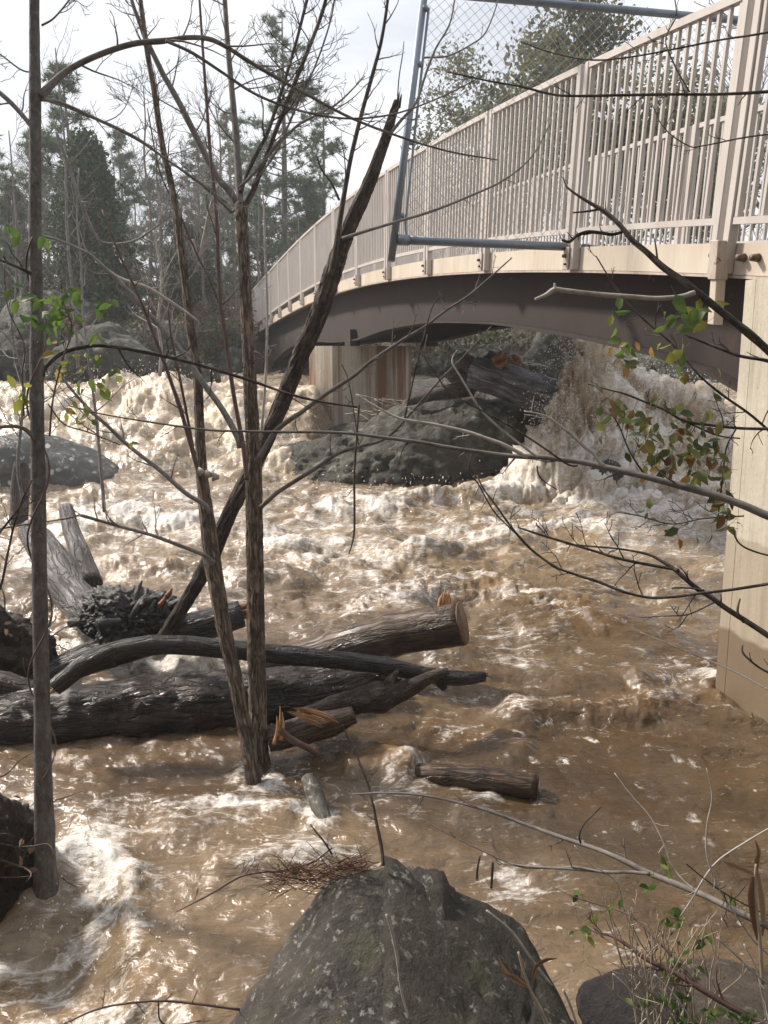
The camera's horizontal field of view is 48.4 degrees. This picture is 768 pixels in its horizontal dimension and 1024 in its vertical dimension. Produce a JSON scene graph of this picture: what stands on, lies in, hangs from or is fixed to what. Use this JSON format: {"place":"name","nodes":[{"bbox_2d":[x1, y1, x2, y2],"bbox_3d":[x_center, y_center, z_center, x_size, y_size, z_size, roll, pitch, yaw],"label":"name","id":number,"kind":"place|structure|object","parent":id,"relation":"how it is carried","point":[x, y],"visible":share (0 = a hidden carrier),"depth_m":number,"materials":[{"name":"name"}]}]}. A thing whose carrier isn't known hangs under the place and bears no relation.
{"place":"outdoors","nodes":[
{"label":"outdoors","id":0,"kind":"place"},
{"bbox_2d":[143,316,534,370],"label":"ground","id":1,"kind":"structure","parent":0,"point":[284,362],"depth_m":32.37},
{"bbox_2d":[0,134,25,269],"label":"pine tree","id":2,"kind":"object","parent":1,"relation":"on","point":[6,168],"visible":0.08,"depth_m":38.02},
{"bbox_2d":[0,171,42,311],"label":"pine tree","id":3,"kind":"object","parent":1,"relation":"on","point":[9,219],"visible":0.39,"depth_m":34.15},
{"bbox_2d":[0,103,63,295],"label":"bare tree","id":4,"kind":"object","parent":1,"relation":"on","point":[17,227],"visible":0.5,"depth_m":31.36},
{"bbox_2d":[2,127,63,291],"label":"pine tree","id":5,"kind":"object","parent":1,"relation":"on","point":[27,147],"visible":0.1,"depth_m":40.23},
{"bbox_2d":[0,301,67,381],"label":"boulder","id":6,"kind":"object","parent":1,"relation":"on","point":[7,365],"visible":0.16,"depth_m":22.44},
{"bbox_2d":[0,171,76,284],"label":"bare tree","id":7,"kind":"object","parent":1,"relation":"on","point":[46,224],"visible":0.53,"depth_m":28.52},
{"bbox_2d":[1,289,103,336],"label":"boulder","id":8,"kind":"object","parent":1,"relation":"on","point":[89,307],"visible":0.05,"depth_m":27.76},
{"bbox_2d":[46,303,98,338],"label":"shrub","id":9,"kind":"object","parent":1,"relation":"on","point":[79,326],"visible":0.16,"depth_m":26.07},
{"bbox_2d":[13,58,132,275],"bbox_3d":[-12.477,-12.550,34.357,4.213,10.588,4.082,0,11,0],"label":"pine tree","id":10,"kind":"object","parent":1,"relation":"on","point":[71,84],"visible":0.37,"depth_m":33.38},
{"bbox_2d":[27,119,152,323],"bbox_3d":[-10.230,-9.601,29.651,4.373,7.573,4.408,0,11,0],"label":"cedar tree","id":11,"kind":"object","parent":1,"relation":"on","point":[103,286],"visible":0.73,"depth_m":29.04,"materials":[{"name":"plant"}]},
{"bbox_2d":[44,321,158,383],"bbox_3d":[-7.334,-3.108,22.513,3.368,3.769,3.417,-7,12,-33],"label":"boulder","id":12,"kind":"object","parent":1,"relation":"on","point":[108,332],"visible":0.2,"depth_m":21.33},
{"bbox_2d":[87,127,162,306],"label":"pine tree","id":13,"kind":"object","parent":1,"relation":"on","point":[129,191],"visible":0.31,"depth_m":43.74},
{"bbox_2d":[102,121,147,252],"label":"bare tree","id":14,"kind":"object","parent":1,"relation":"on","point":[133,224],"visible":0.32,"depth_m":39.81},
{"bbox_2d":[115,148,160,312],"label":"bare tree","id":15,"kind":"object","parent":1,"relation":"on","point":[135,207],"visible":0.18,"depth_m":52.78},
{"bbox_2d":[117,203,179,319],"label":"tree","id":16,"kind":"object","parent":1,"relation":"on","point":[156,270],"visible":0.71,"depth_m":28.12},
{"bbox_2d":[121,152,177,305],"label":"pine tree","id":17,"kind":"object","parent":1,"relation":"on","point":[145,204],"visible":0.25,"depth_m":47.67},
{"bbox_2d":[102,294,202,329],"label":"shrub","id":18,"kind":"object","parent":1,"relation":"on","point":[139,315],"visible":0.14,"depth_m":29.89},
{"bbox_2d":[103,62,218,311],"bbox_3d":[-8.972,-12.268,33.937,4.921,10.350,4.053,0,11,0],"label":"bare tree","id":19,"kind":"object","parent":1,"relation":"on","point":[145,171],"visible":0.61,"depth_m":33.66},
{"bbox_2d":[116,304,209,361],"bbox_3d":[-6.967,-5.238,26.558,3.200,2.484,3.072,-8,13,-36],"label":"shrub","id":20,"kind":"object","parent":1,"relation":"on","point":[143,326],"visible":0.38,"depth_m":26.05,"materials":[{"name":"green plant"}]},
{"bbox_2d":[127,320,201,364],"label":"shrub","id":21,"kind":"object","parent":1,"relation":"on","point":[179,334],"visible":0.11,"depth_m":26.25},
{"bbox_2d":[141,175,196,277],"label":"bare tree","id":22,"kind":"object","parent":1,"relation":"on","point":[161,219],"visible":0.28,"depth_m":43.88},
{"bbox_2d":[157,352,221,382],"bbox_3d":[-5.075,-1.345,22.571,2.699,5.719,1.920,0,11,0],"label":"boulder","id":23,"kind":"object","parent":1,"relation":"on","point":[186,370],"visible":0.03,"depth_m":21.61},
{"bbox_2d":[148,218,233,324],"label":"cedar tree","id":24,"kind":"object","parent":1,"relation":"on","point":[195,281],"visible":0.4,"depth_m":34.19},
{"bbox_2d":[153,134,231,308],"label":"tree","id":25,"kind":"object","parent":1,"relation":"on","point":[203,253],"visible":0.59,"depth_m":32.10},
{"bbox_2d":[157,167,232,278],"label":"tree","id":26,"kind":"object","parent":1,"relation":"on","point":[193,201],"visible":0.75,"depth_m":29.56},
{"bbox_2d":[166,131,234,279],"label":"pine tree","id":27,"kind":"object","parent":1,"relation":"on","point":[192,142],"visible":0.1,"depth_m":48.93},
{"bbox_2d":[151,70,254,312],"bbox_3d":[-7.218,-12.967,36.284,3.967,11.071,4.591,-7,13,-33],"label":"bare tree","id":28,"kind":"object","parent":1,"relation":"on","point":[221,191],"visible":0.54,"depth_m":36.02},
{"bbox_2d":[193,310,241,363],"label":"shrub","id":29,"kind":"object","parent":1,"relation":"on","point":[219,341],"visible":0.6,"depth_m":29.57,"materials":[{"name":"green plant"}]},
{"bbox_2d":[190,150,249,271],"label":"bare tree","id":30,"kind":"object","parent":1,"relation":"on","point":[231,222],"visible":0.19,"depth_m":47.72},
{"bbox_2d":[176,291,265,339],"bbox_3d":[-6.438,-7.194,32.232,4.034,2.293,3.002,-2,11,-11],"label":"shrub","id":31,"kind":"object","parent":1,"relation":"on","point":[208,309],"visible":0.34,"depth_m":32.03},
{"bbox_2d":[189,161,255,310],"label":"pine tree","id":32,"kind":"object","parent":1,"relation":"on","point":[228,279],"visible":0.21,"depth_m":43.74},
{"bbox_2d":[210,243,257,347],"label":"bare tree","id":33,"kind":"object","parent":1,"relation":"on","point":[235,301],"visible":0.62,"depth_m":29.88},
{"bbox_2d":[196,106,278,316],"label":"pine tree","id":34,"kind":"object","parent":1,"relation":"on","point":[226,120],"visible":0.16,"depth_m":55.71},
{"bbox_2d":[215,346,275,373],"bbox_3d":[-4.897,-4.342,29.351,2.460,2.697,1.913,-8,13,-37],"label":"boulder","id":35,"kind":"object","parent":1,"relation":"on","point":[236,358],"visible":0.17,"depth_m":28.32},
{"bbox_2d":[202,132,297,324],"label":"tree","id":36,"kind":"object","parent":1,"relation":"on","point":[256,254],"visible":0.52,"depth_m":39.12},
{"bbox_2d":[223,149,280,317],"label":"pine tree","id":37,"kind":"object","parent":1,"relation":"on","point":[252,242],"visible":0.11,"depth_m":47.64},
{"bbox_2d":[218,7,342,308],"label":"pine tree","id":38,"kind":"object","parent":1,"relation":"on","point":[282,210],"visible":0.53,"depth_m":41.14,"materials":[{"name":"plant"}]},
{"bbox_2d":[2,308,558,382],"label":"undergrowth","id":39,"kind":"object","parent":1,"relation":"on","point":[376,344],"visible":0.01,"depth_m":30.71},
{"bbox_2d":[275,207,313,297],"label":"bare tree","id":40,"kind":"object","parent":1,"relation":"on","point":[294,239],"visible":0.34,"depth_m":38.57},
{"bbox_2d":[271,174,326,306],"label":"pine tree","id":41,"kind":"object","parent":1,"relation":"on","point":[309,196],"visible":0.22,"depth_m":39.89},
{"bbox_2d":[278,97,348,238],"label":"pine tree","id":42,"kind":"object","parent":1,"relation":"on","point":[321,134],"visible":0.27,"depth_m":45.07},
{"bbox_2d":[286,425,395,483],"bbox_3d":[-0.541,-0.468,14.727,3.699,2.180,2.922,0,11,0],"label":"boulder","id":43,"kind":"object","parent":1,"relation":"on","point":[307,455],"visible":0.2,"depth_m":13.95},
{"bbox_2d":[229,866,455,1023],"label":"boulder","id":44,"kind":"object","parent":1,"relation":"on","point":[327,964],"visible":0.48,"depth_m":2.96,"materials":[{"name":"stone"}]},
{"bbox_2d":[176,823,380,911],"bbox_3d":[-0.400,1.367,3.201,0.809,0.392,0.341,0,11,0],"label":"rootlet mat","id":45,"kind":"object","parent":44,"relation":"on","point":[348,867],"visible":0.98,"depth_m":3.19,"materials":[{"name":"red plant"}]},
{"bbox_2d":[337,715,384,865],"bbox_3d":[-0.060,1.033,3.217,0.079,0.460,0.346,-6,12,-30],"label":"twig","id":46,"kind":"object","parent":44,"relation":"on","point":[376,823],"visible":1,"depth_m":3.19,"materials":[{"name":"wood"}]},
{"bbox_2d":[385,914,410,1020],"bbox_3d":[0.038,1.226,2.300,0.087,0.282,0.012,10,14,42],"label":"straw","id":47,"kind":"object","parent":44,"relation":"on","point":[397,959],"visible":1,"depth_m":2.30,"materials":[{"name":"beige plant"}]},
{"bbox_2d":[331,419,369,431],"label":"boulder","id":48,"kind":"object","parent":1,"relation":"on","point":[345,427],"visible":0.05,"depth_m":17.41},
{"bbox_2d":[398,333,488,372],"bbox_3d":[1.456,-4.824,25.948,3.863,2.808,3.406,7,13,33],"label":"shrub","id":49,"kind":"object","parent":1,"relation":"on","point":[428,349],"visible":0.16,"depth_m":25.52,"materials":[{"name":"green plant"}]},
{"bbox_2d":[411,340,479,377],"bbox_3d":[2.027,-3.648,24.960,2.205,2.716,2.503,10,14,43],"label":"boulder","id":50,"kind":"object","parent":1,"relation":"on","point":[423,366],"visible":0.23,"depth_m":24.76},
{"bbox_2d":[400,103,497,259],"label":"broadleaf tree","id":51,"kind":"object","parent":1,"relation":"on","point":[426,135],"visible":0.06,"depth_m":42.58,"materials":[{"name":"plant"}]},
{"bbox_2d":[363,398,545,486],"bbox_3d":[0.817,-0.446,14.910,5.237,3.110,3.376,0,11,0],"label":"boulder","id":52,"kind":"object","parent":1,"relation":"on","point":[420,461],"visible":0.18,"depth_m":13.79,"materials":[{"name":"stone"}]},
{"bbox_2d":[345,394,405,419],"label":"drift twigs","id":53,"kind":"object","parent":52,"relation":"on","point":[375,411],"visible":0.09,"depth_m":16.28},
{"bbox_2d":[405,346,558,413],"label":"fallen tree","id":54,"kind":"object","parent":52,"relation":"on","point":[493,373],"visible":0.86,"depth_m":13.90,"materials":[{"name":"wood"}]},
{"bbox_2d":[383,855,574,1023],"bbox_3d":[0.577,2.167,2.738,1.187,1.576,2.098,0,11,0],"label":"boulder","id":55,"kind":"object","parent":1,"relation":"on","point":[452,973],"visible":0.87,"depth_m":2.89,"materials":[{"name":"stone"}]},
{"bbox_2d":[486,910,552,986],"bbox_3d":[0.365,1.174,2.302,0.185,0.203,0.010,2,11,12],"label":"straw","id":56,"kind":"object","parent":55,"relation":"on","point":[522,946],"visible":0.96,"depth_m":2.30,"materials":[{"name":"beige plant"}]},
{"bbox_2d":[497,951,556,1023],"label":"dry stalk","id":57,"kind":"object","parent":55,"relation":"on","point":[515,979],"visible":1,"depth_m":2.22,"materials":[{"name":"brown plant"}]},
{"bbox_2d":[414,25,543,253],"bbox_3d":[3.646,-12.465,33.681,6.542,11.446,6.303,0,11,0],"label":"broadleaf tree","id":58,"kind":"object","parent":1,"relation":"on","point":[465,118],"visible":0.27,"depth_m":33.25,"materials":[{"name":"plant"}]},
{"bbox_2d":[426,328,548,377],"bbox_3d":[2.779,-4.391,24.444,3.586,2.540,3.355,0,11,0],"label":"shrub","id":59,"kind":"object","parent":1,"relation":"on","point":[490,338],"visible":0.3,"depth_m":24.29,"materials":[{"name":"green plant"}]},
{"bbox_2d":[470,342,529,369],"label":"boulder","id":60,"kind":"object","parent":1,"relation":"on","point":[483,352],"visible":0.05,"depth_m":23.96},
{"bbox_2d":[252,0,767,721],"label":"footbridge","id":61,"kind":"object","parent":1,"relation":"on","point":[376,292],"visible":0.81,"depth_m":7.80,"materials":[{"name":"paint"}]},
{"bbox_2d":[387,0,737,261],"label":"chain link barrier","id":62,"kind":"object","parent":61,"relation":"attached to","point":[396,239],"visible":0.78,"depth_m":7.56,"materials":[{"name":"metal"}]},
{"bbox_2d":[499,330,544,370],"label":"shrub","id":63,"kind":"object","parent":1,"relation":"on","point":[525,344],"visible":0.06,"depth_m":24.73,"materials":[{"name":"green plant"}]},
{"bbox_2d":[438,19,625,331],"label":"broadleaf tree","id":64,"kind":"object","parent":1,"relation":"on","point":[517,40],"visible":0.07,"depth_m":40.43,"materials":[{"name":"plant"}]},
{"bbox_2d":[525,332,576,378],"bbox_3d":[5.223,-3.939,24.765,3.039,3.363,2.459,0,11,0],"label":"boulder","id":65,"kind":"object","parent":1,"relation":"on","point":[542,340],"visible":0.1,"depth_m":23.96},
{"bbox_2d":[352,786,767,929],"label":"overhanging branch","id":66,"kind":"object","parent":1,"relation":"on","point":[641,870],"visible":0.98,"depth_m":2.59,"materials":[{"name":"grey plant"}]},
{"bbox_2d":[722,840,765,984],"bbox_3d":[0.961,1.052,2.267,0.126,0.374,0.060,6,12,31],"label":"dry stalk","id":67,"kind":"object","parent":66,"relation":"attached to","point":[756,882],"visible":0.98,"depth_m":2.25,"materials":[{"name":"brown plant"}]},
{"bbox_2d":[471,0,650,239],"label":"broadleaf tree","id":68,"kind":"object","parent":1,"relation":"on","point":[552,46],"visible":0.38,"depth_m":27.59,"materials":[{"name":"plant"}]},
{"bbox_2d":[476,475,767,689],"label":"overhanging branch","id":69,"kind":"object","parent":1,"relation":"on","point":[726,608],"visible":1,"depth_m":2.88,"materials":[{"name":"brown plant"}]},
{"bbox_2d":[532,26,753,245],"bbox_3d":[7.686,-9.110,26.116,6.104,10.028,5.886,9,14,40],"label":"broadleaf tree","id":70,"kind":"object","parent":1,"relation":"on","point":[650,110],"visible":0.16,"depth_m":25.16,"materials":[{"name":"plant"}]},
{"bbox_2d":[632,352,703,383],"bbox_3d":[7.160,-3.190,23.717,3.866,2.682,2.894,0,11,0],"label":"boulder","id":71,"kind":"object","parent":1,"relation":"on","point":[651,362],"visible":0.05,"depth_m":22.69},
{"bbox_2d":[604,0,767,243],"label":"bare tree","id":72,"kind":"object","parent":1,"relation":"on","point":[668,185],"visible":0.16,"depth_m":17.48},
{"bbox_2d":[639,79,767,243],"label":"broadleaf tree","id":73,"kind":"object","parent":1,"relation":"on","point":[723,109],"visible":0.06,"depth_m":37.09,"materials":[{"name":"plant"}]},
{"bbox_2d":[640,43,767,243],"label":"bare tree","id":74,"kind":"object","parent":1,"relation":"on","point":[740,227],"visible":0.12,"depth_m":22.97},
{"bbox_2d":[0,339,767,1023],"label":"river","id":75,"kind":"structure","parent":0,"point":[580,695],"depth_m":5.37,"materials":[{"name":"liquid"}]},
{"bbox_2d":[9,462,29,524],"bbox_3d":[-4.789,-0.058,11.184,0.269,1.197,0.428,0,11,0],"label":"driftwood post","id":76,"kind":"object","parent":75,"relation":"on","point":[15,499],"visible":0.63,"depth_m":11.11,"materials":[{"name":"grey wood"}]},
{"bbox_2d":[0,468,41,589],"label":"twig","id":77,"kind":"object","parent":75,"relation":"on","point":[23,500],"visible":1,"depth_m":3.30,"materials":[{"name":"wood"}]},
{"bbox_2d":[0,752,81,921],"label":"root clump","id":78,"kind":"object","parent":75,"relation":"on","point":[17,848],"visible":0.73,"depth_m":3.92,"materials":[{"name":"wood"}]},
{"bbox_2d":[0,563,89,678],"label":"root clump","id":79,"kind":"object","parent":75,"relation":"on","point":[16,644],"visible":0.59,"depth_m":5.87,"materials":[{"name":"wood"}]},
{"bbox_2d":[0,166,101,511],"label":"sapling","id":80,"kind":"object","parent":79,"relation":"on","point":[21,417],"visible":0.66,"depth_m":5.99,"materials":[{"name":"grey plant"}]},
{"bbox_2d":[0,432,119,486],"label":"boulder","id":81,"kind":"object","parent":75,"relation":"on","point":[73,464],"visible":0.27,"depth_m":13.56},
{"bbox_2d":[19,0,103,375],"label":"sapling","id":82,"kind":"object","parent":75,"relation":"on","point":[68,254],"visible":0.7,"depth_m":7.99,"materials":[{"name":"grey plant"}]},
{"bbox_2d":[44,149,154,511],"bbox_3d":[-2.633,-1.614,7.570,0.974,3.154,0.819,-8,13,-38],"label":"sapling","id":83,"kind":"object","parent":75,"relation":"on","point":[94,407],"visible":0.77,"depth_m":7.49,"materials":[{"name":"grey plant"}]},
{"bbox_2d":[0,0,261,784],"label":"tree","id":84,"kind":"object","parent":75,"relation":"on","point":[211,556],"visible":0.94,"depth_m":4.90,"materials":[{"name":"brown plant"}]},
{"bbox_2d":[22,601,246,679],"bbox_3d":[-1.905,0.987,6.142,2.009,0.544,0.261,-4,11,-20],"label":"log","id":85,"kind":"object","parent":75,"relation":"on","point":[200,623],"visible":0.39,"depth_m":6.18,"materials":[{"name":"brown wood"}]},
{"bbox_2d":[18,503,179,644],"bbox_3d":[-2.541,0.454,7.020,0.730,0.851,2.976,-9,14,-40],"label":"fallen tree","id":86,"kind":"object","parent":85,"relation":"on","point":[108,613],"visible":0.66,"depth_m":6.25,"materials":[{"name":"grey wood"}]},
{"bbox_2d":[64,990,247,1023],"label":"twig","id":87,"kind":"object","parent":75,"relation":"on","point":[174,1001],"visible":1,"depth_m":2.62,"materials":[{"name":"wood"}]},
{"bbox_2d":[121,152,193,375],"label":"sapling","id":88,"kind":"object","parent":75,"relation":"on","point":[161,280],"visible":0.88,"depth_m":8.99,"materials":[{"name":"grey plant"}]},
{"bbox_2d":[0,666,401,745],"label":"log","id":89,"kind":"object","parent":75,"relation":"on","point":[147,705],"visible":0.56,"depth_m":5.38,"materials":[{"name":"brown wood"}]},
{"bbox_2d":[0,670,32,694],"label":"log","id":90,"kind":"object","parent":89,"relation":"on","point":[10,682],"visible":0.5,"depth_m":5.44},
{"bbox_2d":[157,0,551,634],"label":"dead tree","id":91,"kind":"object","parent":89,"relation":"on","point":[319,312],"visible":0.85,"depth_m":5.41,"materials":[{"name":"wood"}]},
{"bbox_2d":[0,0,497,899],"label":"tree","id":92,"kind":"object","parent":75,"relation":"on","point":[46,886],"visible":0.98,"depth_m":3.90,"materials":[{"name":"brown plant"}]},
{"bbox_2d":[49,0,511,776],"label":"tree","id":93,"kind":"object","parent":75,"relation":"on","point":[253,454],"visible":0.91,"depth_m":5.08,"materials":[{"name":"brown plant"}]},
{"bbox_2d":[266,706,356,751],"bbox_3d":[-0.422,1.237,4.995,0.538,0.323,0.224,-3,11,-16],"label":"driftwood chunk","id":94,"kind":"object","parent":75,"relation":"on","point":[315,726],"visible":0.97,"depth_m":4.94,"materials":[{"name":"brown wood"}]},
{"bbox_2d":[278,727,318,755],"bbox_3d":[-0.480,1.292,4.797,0.234,0.160,0.040,1,11,7],"label":"driftwood stick","id":95,"kind":"object","parent":94,"relation":"attached to","point":[286,735],"visible":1,"depth_m":4.79,"materials":[{"name":"brown wood"}]},
{"bbox_2d":[301,773,330,818],"bbox_3d":[-0.340,1.540,4.508,0.094,0.194,0.377,-5,12,-25],"label":"driftwood stick","id":96,"kind":"object","parent":75,"relation":"on","point":[315,796],"visible":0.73,"depth_m":4.52,"materials":[{"name":"grey wood"}]},
{"bbox_2d":[266,590,468,667],"bbox_3d":[-0.188,0.955,6.234,1.618,0.858,0.330,3,11,16],"label":"log","id":97,"kind":"object","parent":75,"relation":"on","point":[443,624],"visible":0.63,"depth_m":6.01,"materials":[{"name":"brown wood"}]},
{"bbox_2d":[2,337,736,1023],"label":"spray","id":98,"kind":"object","parent":75,"relation":"on","point":[390,489],"visible":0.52,"depth_m":13.01,"materials":[{"name":"beige"}]},
{"bbox_2d":[296,667,448,714],"bbox_3d":[-0.064,1.148,5.251,0.947,0.353,0.197,-2,11,-8],"label":"driftwood branch","id":99,"kind":"object","parent":75,"relation":"on","point":[388,693],"visible":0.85,"depth_m":5.20,"materials":[{"name":"brown wood"}]},
{"bbox_2d":[50,635,488,693],"bbox_3d":[-0.675,0.936,5.279,2.714,0.398,0.187,-1,11,-6],"label":"driftwood branch","id":100,"kind":"object","parent":99,"relation":"on","point":[72,673],"visible":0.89,"depth_m":5.21,"materials":[{"name":"brown wood"}]},
{"bbox_2d":[415,763,538,799],"bbox_3d":[0.442,1.510,4.822,0.844,0.171,0.147,3,11,14],"label":"log","id":101,"kind":"object","parent":75,"relation":"on","point":[520,784],"visible":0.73,"depth_m":4.74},
{"bbox_2d":[591,459,623,483],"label":"boulder","id":102,"kind":"object","parent":75,"relation":"on","point":[618,476],"visible":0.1,"depth_m":12.70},
{"bbox_2d":[576,965,688,1023],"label":"boulder","id":103,"kind":"object","parent":75,"relation":"on","point":[598,1001],"visible":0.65,"depth_m":2.94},
{"bbox_2d":[652,957,767,1023],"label":"boulder","id":104,"kind":"object","parent":75,"relation":"on","point":[744,992],"visible":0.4,"depth_m":2.94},
{"bbox_2d":[0,0,767,311],"label":"sky","id":105,"kind":"structure","parent":0,"point":[96,32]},
{"bbox_2d":[63,334,767,533],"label":"overhanging branch","id":106,"kind":"object","parent":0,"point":[733,501],"visible":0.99,"depth_m":3.10,"materials":[{"name":"brown plant"}]},
{"bbox_2d":[0,225,138,448],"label":"vine","id":107,"kind":"object","parent":106,"relation":"attached to","point":[57,315],"visible":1,"depth_m":3.47,"materials":[{"name":"green plant"}]},
{"bbox_2d":[448,0,767,154],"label":"overhanging branch","id":108,"kind":"object","parent":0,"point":[744,93],"visible":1,"depth_m":3.55,"materials":[{"name":"brown plant"}]},
{"bbox_2d":[535,176,767,366],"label":"overhanging branch","id":109,"kind":"object","parent":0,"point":[693,316],"visible":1,"depth_m":3.11,"materials":[{"name":"brown plant"}]},
{"bbox_2d":[569,768,767,1023],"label":"weed clump","id":110,"kind":"object","parent":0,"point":[676,912],"visible":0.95,"depth_m":2.33,"materials":[{"name":"green plant"}]},
{"bbox_2d":[552,864,767,1023],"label":"fallen branch","id":111,"kind":"object","parent":110,"relation":"on","point":[692,982],"visible":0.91,"depth_m":2.30,"materials":[{"name":"wood"}]},
{"bbox_2d":[588,243,767,548],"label":"overhanging branch","id":112,"kind":"object","parent":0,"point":[649,447],"visible":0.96,"depth_m":3.23,"materials":[{"name":"green plant"}]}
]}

